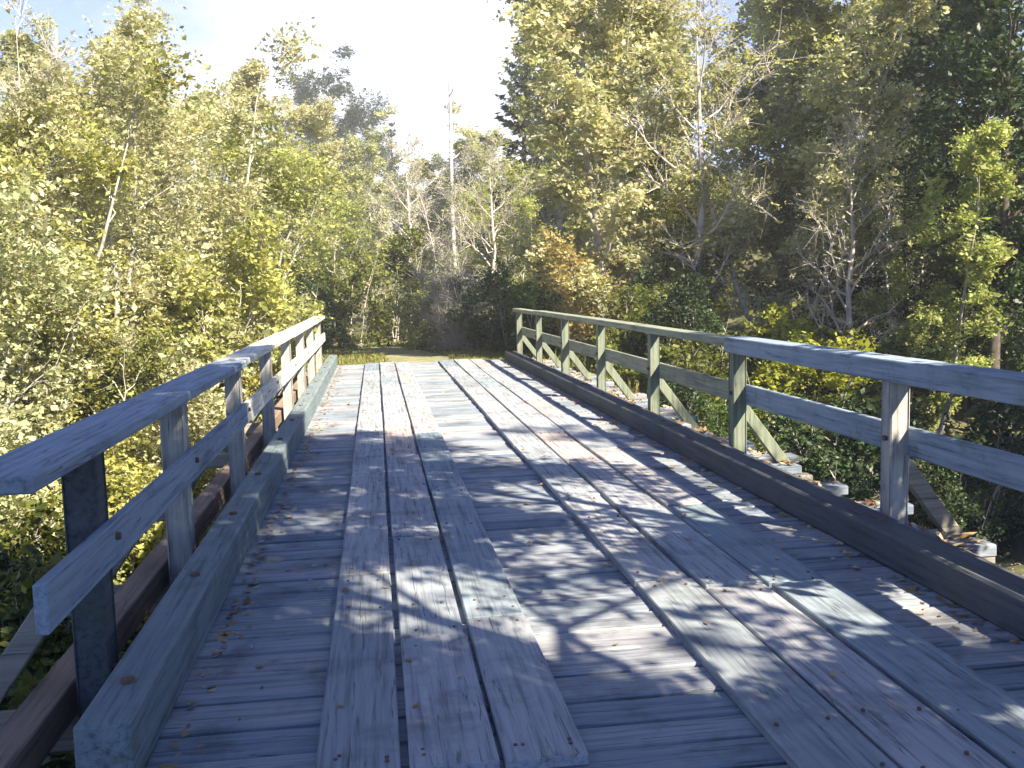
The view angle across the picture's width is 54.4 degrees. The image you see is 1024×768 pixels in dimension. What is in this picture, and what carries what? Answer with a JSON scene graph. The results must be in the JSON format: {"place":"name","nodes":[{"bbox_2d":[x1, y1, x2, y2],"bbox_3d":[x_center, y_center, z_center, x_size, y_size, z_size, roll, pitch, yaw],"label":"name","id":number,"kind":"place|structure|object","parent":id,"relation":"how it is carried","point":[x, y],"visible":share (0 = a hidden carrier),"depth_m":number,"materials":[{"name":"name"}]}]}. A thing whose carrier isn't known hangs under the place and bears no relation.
{"place":"outdoors","nodes":[
{"label":"outdoors","id":0,"kind":"place"},
{"bbox_2d":[328,339,453,362],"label":"road","id":1,"kind":"structure","parent":0,"point":[395,353],"depth_m":26.37,"materials":[{"name":"sand"}]},
{"bbox_2d":[0,0,1023,229],"label":"sky","id":2,"kind":"structure","parent":0,"point":[407,49],"materials":[{"name":"white"}]},
{"bbox_2d":[8,170,1023,632],"bbox_3d":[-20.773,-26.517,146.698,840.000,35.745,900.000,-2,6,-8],"label":"ground","id":3,"kind":"structure","parent":0,"point":[736,322],"depth_m":32.59,"materials":[{"name":"brown soil"}]},
{"bbox_2d":[0,491,64,573],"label":"shrub","id":4,"kind":"object","parent":3,"relation":"on","point":[35,519],"visible":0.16,"depth_m":10.04,"materials":[{"name":"green plant"}]},
{"bbox_2d":[0,345,95,505],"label":"shrub","id":5,"kind":"object","parent":3,"relation":"on","point":[59,414],"visible":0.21,"depth_m":15.16,"materials":[{"name":"green plant"}]},
{"bbox_2d":[0,0,99,355],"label":"bare tree","id":6,"kind":"object","parent":3,"relation":"on","point":[56,51],"visible":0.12,"depth_m":16.29,"materials":[{"name":"plant"}]},
{"bbox_2d":[39,751,75,767],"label":"shrub","id":7,"kind":"object","parent":3,"relation":"on","point":[68,762],"visible":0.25,"depth_m":5.45,"materials":[{"name":"green plant"}]},
{"bbox_2d":[0,13,124,311],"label":"alder tree","id":8,"kind":"object","parent":3,"relation":"on","point":[11,42],"visible":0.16,"depth_m":22.75,"materials":[{"name":"green plant"}]},
{"bbox_2d":[0,551,131,767],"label":"shrub","id":9,"kind":"object","parent":3,"relation":"on","point":[16,697],"visible":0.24,"depth_m":7.74,"materials":[{"name":"green plant"}]},
{"bbox_2d":[0,164,136,561],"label":"willow tree","id":10,"kind":"object","parent":3,"relation":"on","point":[9,426],"visible":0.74,"depth_m":13.36,"materials":[{"name":"green plant"}]},
{"bbox_2d":[0,532,144,658],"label":"shrub","id":11,"kind":"object","parent":3,"relation":"on","point":[4,566],"visible":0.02,"depth_m":8.93,"materials":[{"name":"green plant"}]},
{"bbox_2d":[0,540,150,676],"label":"shrub","id":12,"kind":"object","parent":3,"relation":"on","point":[2,598],"visible":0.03,"depth_m":8.48,"materials":[{"name":"green plant"}]},
{"bbox_2d":[42,377,128,435],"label":"shrub","id":13,"kind":"object","parent":3,"relation":"on","point":[85,415],"visible":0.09,"depth_m":16.56,"materials":[{"name":"green plant"}]},
{"bbox_2d":[40,511,138,584],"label":"shrub","id":14,"kind":"object","parent":3,"relation":"on","point":[119,573],"visible":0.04,"depth_m":14.48,"materials":[{"name":"green plant"}]},
{"bbox_2d":[32,404,161,503],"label":"shrub","id":15,"kind":"object","parent":3,"relation":"on","point":[121,446],"visible":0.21,"depth_m":15.19,"materials":[{"name":"green plant"}]},
{"bbox_2d":[36,452,165,572],"bbox_3d":[-5.991,1.967,14.769,1.947,2.087,1.938,-4,6,-19],"label":"shrub","id":16,"kind":"object","parent":3,"relation":"on","point":[131,490],"visible":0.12,"depth_m":14.37,"materials":[{"name":"green green leaves"},{"name":"grey twig bark"}]},
{"bbox_2d":[0,19,209,499],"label":"willow tree","id":17,"kind":"object","parent":3,"relation":"on","point":[123,164],"visible":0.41,"depth_m":15.56,"materials":[{"name":"green plant"}]},
{"bbox_2d":[52,470,166,572],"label":"shrub","id":18,"kind":"object","parent":3,"relation":"on","point":[120,493],"visible":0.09,"depth_m":14.48,"materials":[{"name":"green plant"}]},
{"bbox_2d":[52,314,182,452],"bbox_3d":[-6.261,0.085,16.582,2.048,2.594,2.466,-3,6,-14],"label":"shrub","id":19,"kind":"object","parent":3,"relation":"on","point":[103,399],"visible":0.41,"depth_m":16.11,"materials":[{"name":"green plant"}]},
{"bbox_2d":[0,0,241,396],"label":"willow tree","id":20,"kind":"object","parent":3,"relation":"on","point":[76,93],"visible":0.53,"depth_m":17.21,"materials":[{"name":"green plant"}]},
{"bbox_2d":[89,319,192,430],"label":"shrub","id":21,"kind":"object","parent":3,"relation":"on","point":[145,356],"visible":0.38,"depth_m":16.41,"materials":[{"name":"green plant"}]},
{"bbox_2d":[78,311,209,428],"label":"shrub","id":22,"kind":"object","parent":3,"relation":"on","point":[125,344],"visible":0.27,"depth_m":16.44,"materials":[{"name":"green plant"}]},
{"bbox_2d":[83,0,207,274],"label":"alder tree","id":23,"kind":"object","parent":3,"relation":"on","point":[138,2],"visible":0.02,"depth_m":27.85,"materials":[{"name":"green plant"}]},
{"bbox_2d":[86,253,213,349],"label":"shrub","id":24,"kind":"object","parent":3,"relation":"on","point":[123,298],"visible":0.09,"depth_m":18.05,"materials":[{"name":"green plant"}]},
{"bbox_2d":[127,455,219,543],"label":"shrub","id":25,"kind":"object","parent":3,"relation":"on","point":[199,490],"visible":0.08,"depth_m":14.88,"materials":[{"name":"green plant"}]},
{"bbox_2d":[44,0,326,328],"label":"willow tree","id":26,"kind":"object","parent":3,"relation":"on","point":[241,118],"visible":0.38,"depth_m":20.72,"materials":[{"name":"green plant"}]},
{"bbox_2d":[128,353,263,533],"bbox_3d":[-4.587,0.971,15.266,2.419,3.041,2.518,3,7,41],"label":"shrub","id":27,"kind":"object","parent":3,"relation":"on","point":[202,402],"visible":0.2,"depth_m":14.60,"materials":[{"name":"green plant"}]},
{"bbox_2d":[136,312,282,413],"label":"shrub","id":28,"kind":"object","parent":3,"relation":"on","point":[187,351],"visible":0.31,"depth_m":17.02,"materials":[{"name":"green plant"}]},
{"bbox_2d":[176,288,245,336],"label":"shrub","id":29,"kind":"object","parent":3,"relation":"on","point":[226,312],"visible":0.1,"depth_m":20.65,"materials":[{"name":"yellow plant"}]},
{"bbox_2d":[136,297,286,386],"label":"shrub","id":30,"kind":"object","parent":3,"relation":"on","point":[177,312],"visible":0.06,"depth_m":17.93,"materials":[{"name":"green plant"}]},
{"bbox_2d":[173,361,281,441],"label":"shrub","id":31,"kind":"object","parent":3,"relation":"on","point":[251,390],"visible":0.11,"depth_m":17.15,"materials":[{"name":"green plant"}]},
{"bbox_2d":[169,51,292,271],"bbox_3d":[-9.533,-5.566,33.474,3.609,9.261,8.434,-5,7,-32],"label":"alder tree","id":32,"kind":"object","parent":3,"relation":"on","point":[251,69],"visible":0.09,"depth_m":30.60,"materials":[{"name":"green plant"}]},
{"bbox_2d":[139,201,324,401],"bbox_3d":[-4.974,-1.134,17.803,3.163,3.976,3.293,-2,6,-5],"label":"shrub","id":33,"kind":"object","parent":3,"relation":"on","point":[264,288],"visible":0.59,"depth_m":17.08,"materials":[{"name":"green plant"}]},
{"bbox_2d":[132,78,362,351],"bbox_3d":[-6.938,-3.888,24.983,6.958,7.621,4.944,-5,6,-29],"label":"willow tree","id":34,"kind":"object","parent":3,"relation":"on","point":[282,184],"visible":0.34,"depth_m":24.96,"materials":[{"name":"green plant"}]},
{"bbox_2d":[224,133,335,309],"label":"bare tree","id":35,"kind":"object","parent":3,"relation":"on","point":[294,140],"visible":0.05,"depth_m":30.27,"materials":[{"name":"plant"}]},
{"bbox_2d":[206,105,366,249],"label":"skyline tree","id":36,"kind":"object","parent":3,"relation":"on","point":[355,116],"visible":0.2,"depth_m":88.56,"materials":[{"name":"green plant"}]},
{"bbox_2d":[259,93,358,282],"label":"alder tree","id":37,"kind":"object","parent":3,"relation":"on","point":[314,121],"visible":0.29,"depth_m":38.40,"materials":[{"name":"green plant"}]},
{"bbox_2d":[262,244,360,355],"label":"shrub","id":38,"kind":"object","parent":3,"relation":"on","point":[327,331],"visible":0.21,"depth_m":26.50,"materials":[{"name":"green plant"}]},
{"bbox_2d":[272,43,357,271],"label":"skyline tree","id":39,"kind":"object","parent":3,"relation":"on","point":[303,94],"visible":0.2,"depth_m":90.10,"materials":[{"name":"green plant"}]},
{"bbox_2d":[259,184,379,343],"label":"willow tree","id":40,"kind":"object","parent":3,"relation":"on","point":[353,232],"visible":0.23,"depth_m":31.88,"materials":[{"name":"green plant"}]},
{"bbox_2d":[291,239,399,348],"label":"shrub","id":41,"kind":"object","parent":3,"relation":"on","point":[348,306],"visible":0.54,"depth_m":30.55,"materials":[{"name":"green plant"}]},
{"bbox_2d":[318,116,375,272],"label":"skyline tree","id":42,"kind":"object","parent":3,"relation":"on","point":[343,127],"visible":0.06,"depth_m":86.62,"materials":[{"name":"green plant"}]},
{"bbox_2d":[338,76,396,225],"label":"skyline tree","id":43,"kind":"object","parent":3,"relation":"on","point":[371,120],"visible":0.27,"depth_m":92.59,"materials":[{"name":"green plant"}]},
{"bbox_2d":[331,103,406,297],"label":"alder tree","id":44,"kind":"object","parent":3,"relation":"on","point":[358,151],"visible":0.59,"depth_m":44.45,"materials":[{"name":"green plant"}]},
{"bbox_2d":[337,220,441,341],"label":"shrub","id":45,"kind":"object","parent":3,"relation":"on","point":[378,310],"visible":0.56,"depth_m":32.74,"materials":[{"name":"green plant"}]},
{"bbox_2d":[377,122,412,269],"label":"skyline tree","id":46,"kind":"object","parent":3,"relation":"on","point":[389,167],"visible":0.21,"depth_m":95.53,"materials":[{"name":"green plant"}]},
{"bbox_2d":[329,165,475,312],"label":"alder tree","id":47,"kind":"object","parent":3,"relation":"on","point":[422,221],"visible":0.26,"depth_m":48.91,"materials":[{"name":"green plant"}]},
{"bbox_2d":[361,129,458,321],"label":"bare tree","id":48,"kind":"object","parent":3,"relation":"on","point":[406,162],"visible":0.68,"depth_m":41.26,"materials":[{"name":"grey plant"}]},
{"bbox_2d":[379,268,454,349],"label":"shrub","id":49,"kind":"object","parent":3,"relation":"on","point":[422,329],"visible":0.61,"depth_m":28.38,"materials":[{"name":"green plant"}]},
{"bbox_2d":[377,138,472,249],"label":"skyline tree","id":50,"kind":"object","parent":3,"relation":"on","point":[459,156],"visible":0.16,"depth_m":99.79,"materials":[{"name":"green plant"}]},
{"bbox_2d":[389,152,461,315],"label":"alder tree","id":51,"kind":"object","parent":3,"relation":"on","point":[431,167],"visible":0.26,"depth_m":52.68,"materials":[{"name":"green plant"}]},
{"bbox_2d":[395,251,500,351],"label":"shrub","id":52,"kind":"object","parent":3,"relation":"on","point":[453,339],"visible":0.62,"depth_m":27.70,"materials":[{"name":"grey plant"}]},
{"bbox_2d":[401,141,498,332],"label":"bare tree","id":53,"kind":"object","parent":3,"relation":"on","point":[457,234],"visible":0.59,"depth_m":33.92,"materials":[{"name":"grey plant"}]},
{"bbox_2d":[448,70,459,302],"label":"dead tree","id":54,"kind":"object","parent":3,"relation":"on","point":[451,139],"visible":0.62,"depth_m":35.34,"materials":[{"name":"wood"}]},
{"bbox_2d":[442,99,515,292],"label":"alder tree","id":55,"kind":"object","parent":3,"relation":"on","point":[457,145],"visible":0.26,"depth_m":51.37,"materials":[{"name":"green plant"}]},
{"bbox_2d":[446,257,518,348],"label":"shrub","id":56,"kind":"object","parent":3,"relation":"on","point":[476,332],"visible":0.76,"depth_m":27.05,"materials":[{"name":"green plant"}]},
{"bbox_2d":[435,128,543,312],"bbox_3d":[-0.678,-4.439,31.089,3.796,6.922,2.945,0,6,12],"label":"bare tree","id":57,"kind":"object","parent":3,"relation":"on","point":[501,217],"visible":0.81,"depth_m":30.86,"materials":[{"name":"grey plant"}]},
{"bbox_2d":[448,161,559,294],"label":"willow tree","id":58,"kind":"object","parent":3,"relation":"on","point":[527,207],"visible":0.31,"depth_m":37.66,"materials":[{"name":"green plant"}]},
{"bbox_2d":[0,308,1023,767],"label":"timber bridge","id":59,"kind":"structure","parent":3,"relation":"on","point":[552,674],"depth_m":4.88,"materials":[{"name":"grey wood"}]},
{"bbox_2d":[158,359,1019,767],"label":"fallen leaves","id":60,"kind":"object","parent":59,"relation":"on","point":[228,633],"visible":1,"depth_m":5.67,"materials":[{"name":"plant"}]},
{"bbox_2d":[476,273,549,350],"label":"shrub","id":61,"kind":"object","parent":3,"relation":"on","point":[497,337],"visible":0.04,"depth_m":27.42,"materials":[{"name":"green plant"}]},
{"bbox_2d":[4,332,1022,561],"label":"grass","id":62,"kind":"structure","parent":3,"relation":"on","point":[362,357],"depth_m":24.12,"materials":[{"name":"plant"}]},
{"bbox_2d":[476,272,565,353],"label":"shrub","id":63,"kind":"object","parent":3,"relation":"on","point":[506,347],"visible":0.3,"depth_m":26.55,"materials":[{"name":"green plant"}]},
{"bbox_2d":[451,22,593,283],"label":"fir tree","id":64,"kind":"object","parent":3,"relation":"on","point":[509,123],"visible":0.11,"depth_m":46.51,"materials":[{"name":"green plant"}]},
{"bbox_2d":[497,277,577,353],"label":"shrub","id":65,"kind":"object","parent":3,"relation":"on","point":[526,302],"visible":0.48,"depth_m":25.36,"materials":[{"name":"green plant"}]},
{"bbox_2d":[51,357,1023,576],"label":"leaf litter","id":66,"kind":"object","parent":3,"relation":"on","point":[966,536],"visible":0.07,"depth_m":8.51,"materials":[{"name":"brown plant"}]},
{"bbox_2d":[480,0,628,291],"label":"alder tree","id":67,"kind":"object","parent":3,"relation":"on","point":[580,230],"visible":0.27,"depth_m":42.73,"materials":[{"name":"green plant"}]},
{"bbox_2d":[530,225,638,359],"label":"shrub","id":68,"kind":"object","parent":3,"relation":"on","point":[560,250],"visible":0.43,"depth_m":22.09,"materials":[{"name":"plant"}]},
{"bbox_2d":[486,0,709,318],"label":"alder tree","id":69,"kind":"object","parent":3,"relation":"on","point":[601,140],"visible":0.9,"depth_m":22.09,"materials":[{"name":"green plant"}]},
{"bbox_2d":[586,327,646,387],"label":"shrub","id":70,"kind":"object","parent":3,"relation":"on","point":[610,344],"visible":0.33,"depth_m":20.20,"materials":[{"name":"green plant"}]},
{"bbox_2d":[577,274,676,368],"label":"shrub","id":71,"kind":"object","parent":3,"relation":"on","point":[640,312],"visible":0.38,"depth_m":20.76,"materials":[{"name":"green plant"}]},
{"bbox_2d":[613,281,682,378],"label":"shrub","id":72,"kind":"object","parent":3,"relation":"on","point":[626,296],"visible":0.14,"depth_m":21.37,"materials":[{"name":"green plant"}]},
{"bbox_2d":[571,0,733,287],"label":"alder tree","id":73,"kind":"object","parent":3,"relation":"on","point":[688,49],"visible":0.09,"depth_m":39.37,"materials":[{"name":"green plant"}]},
{"bbox_2d":[563,42,782,319],"bbox_3d":[4.537,-4.764,26.558,7.497,8.232,3.208,-5,6,-29],"label":"alder tree","id":74,"kind":"object","parent":3,"relation":"on","point":[754,105],"visible":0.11,"depth_m":26.46,"materials":[{"name":"green plant"}]},
{"bbox_2d":[619,240,739,349],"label":"shrub","id":75,"kind":"object","parent":3,"relation":"on","point":[644,277],"visible":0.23,"depth_m":22.00,"materials":[{"name":"green plant"}]},
{"bbox_2d":[633,338,727,426],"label":"shrub","id":76,"kind":"object","parent":3,"relation":"on","point":[715,372],"visible":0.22,"depth_m":18.91,"materials":[{"name":"green plant"}]},
{"bbox_2d":[647,353,718,427],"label":"shrub","id":77,"kind":"object","parent":3,"relation":"on","point":[693,397],"visible":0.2,"depth_m":18.29,"materials":[{"name":"green plant"}]},
{"bbox_2d":[611,144,768,326],"bbox_3d":[4.161,-3.289,24.544,4.970,5.443,3.532,-6,7,-40],"label":"willow tree","id":78,"kind":"object","parent":3,"relation":"on","point":[683,215],"visible":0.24,"depth_m":24.38,"materials":[{"name":"green plant"}]},
{"bbox_2d":[628,268,761,385],"bbox_3d":[3.629,-0.866,20.227,2.466,2.977,2.368,-6,7,-40],"label":"shrub","id":79,"kind":"object","parent":3,"relation":"on","point":[679,299],"visible":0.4,"depth_m":19.62,"materials":[{"name":"green plant"}]},
{"bbox_2d":[640,326,757,430],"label":"shrub","id":80,"kind":"object","parent":3,"relation":"on","point":[688,356],"visible":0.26,"depth_m":18.86,"materials":[{"name":"green plant"}]},
{"bbox_2d":[601,0,818,310],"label":"bare tree","id":81,"kind":"object","parent":3,"relation":"on","point":[700,245],"visible":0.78,"depth_m":22.12,"materials":[{"name":"grey plant"}]},
{"bbox_2d":[695,392,817,453],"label":"shrub","id":82,"kind":"object","parent":3,"relation":"on","point":[723,424],"visible":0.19,"depth_m":17.68,"materials":[{"name":"green plant"}]},
{"bbox_2d":[710,0,841,279],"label":"alder tree","id":83,"kind":"object","parent":3,"relation":"on","point":[744,26],"visible":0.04,"depth_m":39.29,"materials":[{"name":"green plant"}]},
{"bbox_2d":[735,316,818,414],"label":"shrub","id":84,"kind":"object","parent":3,"relation":"on","point":[753,332],"visible":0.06,"depth_m":19.99,"materials":[{"name":"green plant"}]},
{"bbox_2d":[626,0,951,334],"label":"alder tree","id":85,"kind":"object","parent":3,"relation":"on","point":[734,226],"visible":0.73,"depth_m":20.75,"materials":[{"name":"green plant"}]},
{"bbox_2d":[741,260,841,345],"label":"shrub","id":86,"kind":"object","parent":3,"relation":"on","point":[776,286],"visible":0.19,"depth_m":22.89,"materials":[{"name":"green plant"}]},
{"bbox_2d":[688,0,905,301],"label":"alder tree","id":87,"kind":"object","parent":3,"relation":"on","point":[779,113],"visible":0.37,"depth_m":27.05,"materials":[{"name":"green plant"}]},
{"bbox_2d":[716,296,881,481],"bbox_3d":[5.479,0.378,18.700,3.189,4.009,3.320,3,7,36],"label":"shrub","id":88,"kind":"object","parent":3,"relation":"on","point":[772,370],"visible":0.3,"depth_m":18.86,"materials":[{"name":"green plant"}]},
{"bbox_2d":[747,325,864,426],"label":"shrub","id":89,"kind":"object","parent":3,"relation":"on","point":[845,333],"visible":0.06,"depth_m":19.33,"materials":[{"name":"green plant"}]},
{"bbox_2d":[755,240,869,360],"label":"shrub","id":90,"kind":"object","parent":3,"relation":"on","point":[835,303],"visible":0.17,"depth_m":22.82,"materials":[{"name":"green plant"}]},
{"bbox_2d":[753,411,880,500],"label":"shrub","id":91,"kind":"object","parent":3,"relation":"on","point":[811,460],"visible":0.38,"depth_m":15.85,"materials":[{"name":"green plant"}]},
{"bbox_2d":[745,0,947,298],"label":"alder tree","id":92,"kind":"object","parent":3,"relation":"on","point":[821,26],"visible":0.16,"depth_m":25.72,"materials":[{"name":"green plant"}]},
{"bbox_2d":[781,96,932,386],"bbox_3d":[6.701,-2.260,20.035,2.858,6.718,3.685,2,7,34],"label":"bare tree","id":93,"kind":"object","parent":3,"relation":"on","point":[848,306],"visible":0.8,"depth_m":19.82,"materials":[{"name":"grey plant"}]},
{"bbox_2d":[750,90,964,347],"bbox_3d":[8.649,-3.564,25.321,4.127,6.803,5.112,-5,7,-31],"label":"willow tree","id":94,"kind":"object","parent":3,"relation":"on","point":[787,207],"visible":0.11,"depth_m":25.64,"materials":[{"name":"green plant"}]},
{"bbox_2d":[808,339,934,462],"bbox_3d":[7.009,0.409,19.740,2.621,2.757,2.177,-1,6,4],"label":"shrub","id":95,"kind":"object","parent":3,"relation":"on","point":[873,392],"visible":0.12,"depth_m":19.16,"materials":[{"name":"green plant"}]},
{"bbox_2d":[815,384,948,525],"bbox_3d":[5.893,1.557,16.293,2.339,2.940,2.435,3,7,38],"label":"shrub","id":96,"kind":"object","parent":3,"relation":"on","point":[844,446],"visible":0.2,"depth_m":16.52,"materials":[{"name":"green plant"}]},
{"bbox_2d":[796,111,1001,352],"bbox_3d":[8.849,-3.164,22.036,4.843,6.445,3.910,0,6,11],"label":"willow tree","id":97,"kind":"object","parent":3,"relation":"on","point":[927,151],"visible":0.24,"depth_m":21.47,"materials":[{"name":"green plant"}]},
{"bbox_2d":[826,0,1023,358],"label":"maple tree","id":98,"kind":"object","parent":3,"relation":"on","point":[940,42],"visible":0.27,"depth_m":22.51,"materials":[{"name":"green plant"}]},
{"bbox_2d":[839,112,1023,433],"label":"alder tree","id":99,"kind":"object","parent":3,"relation":"on","point":[977,160],"visible":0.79,"depth_m":17.88,"materials":[{"name":"green plant"}]},
{"bbox_2d":[891,154,1023,426],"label":"willow tree","id":100,"kind":"object","parent":3,"relation":"on","point":[1009,353],"visible":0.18,"depth_m":20.18,"materials":[{"name":"green plant"}]},
{"bbox_2d":[893,0,1023,488],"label":"maple tree","id":101,"kind":"object","parent":3,"relation":"on","point":[980,74],"visible":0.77,"depth_m":18.31,"materials":[{"name":"green plant"}]},
{"bbox_2d":[908,460,1013,560],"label":"shrub","id":102,"kind":"object","parent":3,"relation":"on","point":[945,490],"visible":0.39,"depth_m":15.69,"materials":[{"name":"green plant"}]},
{"bbox_2d":[908,396,1023,539],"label":"shrub","id":103,"kind":"object","parent":3,"relation":"on","point":[1001,439],"visible":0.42,"depth_m":16.23,"materials":[{"name":"green plant"}]},
{"bbox_2d":[947,471,1023,540],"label":"shrub","id":104,"kind":"object","parent":3,"relation":"on","point":[1015,528],"visible":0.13,"depth_m":17.15,"materials":[{"name":"green plant"}]},
{"bbox_2d":[123,534,1023,648],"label":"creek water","id":105,"kind":"structure","parent":0,"point":[1016,551],"depth_m":16.11,"materials":[{"name":"brown liquid"}]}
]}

